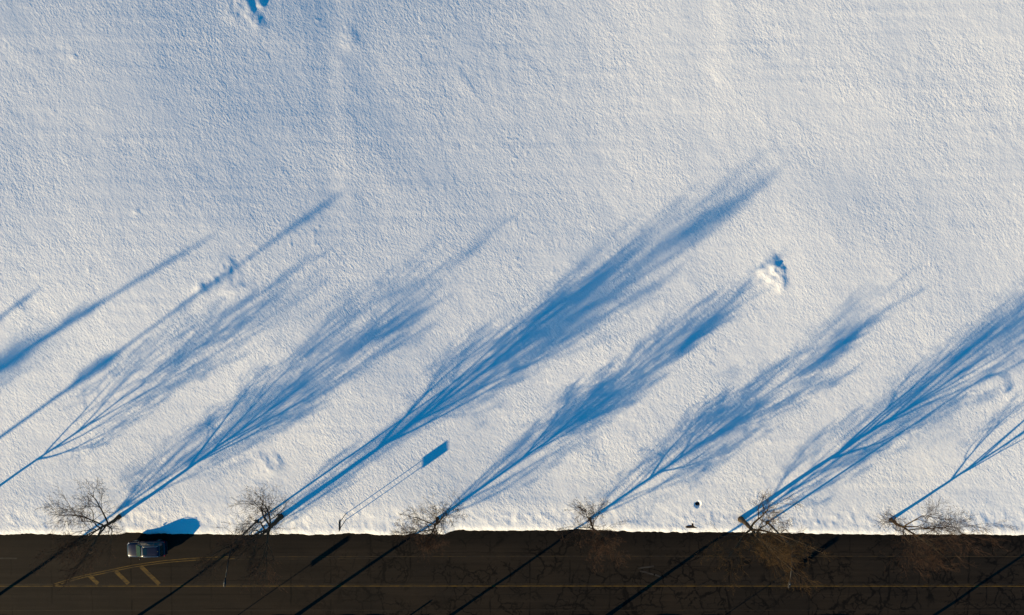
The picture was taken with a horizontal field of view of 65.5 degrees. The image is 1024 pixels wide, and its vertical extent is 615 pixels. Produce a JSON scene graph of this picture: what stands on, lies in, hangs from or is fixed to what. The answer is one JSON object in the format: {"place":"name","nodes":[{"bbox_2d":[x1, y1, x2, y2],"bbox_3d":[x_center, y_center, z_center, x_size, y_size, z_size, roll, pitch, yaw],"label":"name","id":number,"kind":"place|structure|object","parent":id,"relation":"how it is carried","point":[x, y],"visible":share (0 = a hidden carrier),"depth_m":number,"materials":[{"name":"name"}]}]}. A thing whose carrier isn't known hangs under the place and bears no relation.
{"place":"outdoors","nodes":[
{"label":"outdoors","id":0,"kind":"place"},
{"bbox_2d":[0,0,1023,534],"bbox_3d":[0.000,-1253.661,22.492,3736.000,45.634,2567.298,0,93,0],"label":"snow field","id":1,"kind":"structure","parent":0,"point":[368,266],"depth_m":95.41,"materials":[{"name":"white snow"}]},
{"bbox_2d":[30,477,126,592],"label":"bare tree","id":2,"kind":"object","parent":1,"relation":"on","point":[107,525],"visible":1,"depth_m":88.31,"materials":[{"name":"brown plant"}]},
{"bbox_2d":[223,520,258,586],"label":"street lamp","id":3,"kind":"object","parent":1,"relation":"on","point":[224,581],"visible":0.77,"depth_m":87.83,"materials":[{"name":"metal"}]},
{"bbox_2d":[192,482,300,594],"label":"bare tree","id":4,"kind":"object","parent":1,"relation":"on","point":[242,541],"visible":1,"depth_m":86.68,"materials":[{"name":"brown plant"}]},
{"bbox_2d":[339,514,345,530],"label":"two post sign","id":5,"kind":"object","parent":1,"relation":"on","point":[340,526],"visible":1,"depth_m":93.90,"materials":[{"name":"metal"}]},
{"bbox_2d":[390,492,469,565],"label":"bare tree","id":6,"kind":"object","parent":1,"relation":"on","point":[434,533],"visible":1,"depth_m":88.39,"materials":[{"name":"brown plant"}]},
{"bbox_2d":[557,497,632,574],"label":"bare tree","id":7,"kind":"object","parent":1,"relation":"on","point":[594,541],"visible":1,"depth_m":88.63,"materials":[{"name":"brown plant"}]},
{"bbox_2d":[686,521,697,527],"bbox_3d":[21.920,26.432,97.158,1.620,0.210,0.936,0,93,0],"label":"bench","id":8,"kind":"object","parent":1,"relation":"on","point":[691,526],"visible":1,"depth_m":97.11,"materials":[{"name":"brown wood"}]},
{"bbox_2d":[694,488,838,595],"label":"bare tree","id":9,"kind":"object","parent":1,"relation":"on","point":[760,538],"visible":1,"depth_m":86.00,"materials":[{"name":"brown plant"}]},
{"bbox_2d":[765,520,792,587],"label":"street lamp","id":10,"kind":"object","parent":1,"relation":"on","point":[789,584],"visible":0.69,"depth_m":88.23,"materials":[{"name":"metal"}]},
{"bbox_2d":[873,488,1018,582],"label":"bare tree","id":11,"kind":"object","parent":1,"relation":"on","point":[905,526],"visible":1,"depth_m":86.61,"materials":[{"name":"brown plant"}]},
{"bbox_2d":[0,529,1023,614],"bbox_3d":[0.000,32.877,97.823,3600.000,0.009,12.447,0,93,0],"label":"road","id":12,"kind":"structure","parent":0,"point":[512,572],"depth_m":97.84,"materials":[{"name":"grey asphalt"}]},
{"bbox_2d":[127,539,167,559],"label":"parked car","id":13,"kind":"object","parent":12,"relation":"on","point":[149,548],"visible":1,"depth_m":96.35,"materials":[{"name":"blue paint"}]}
]}

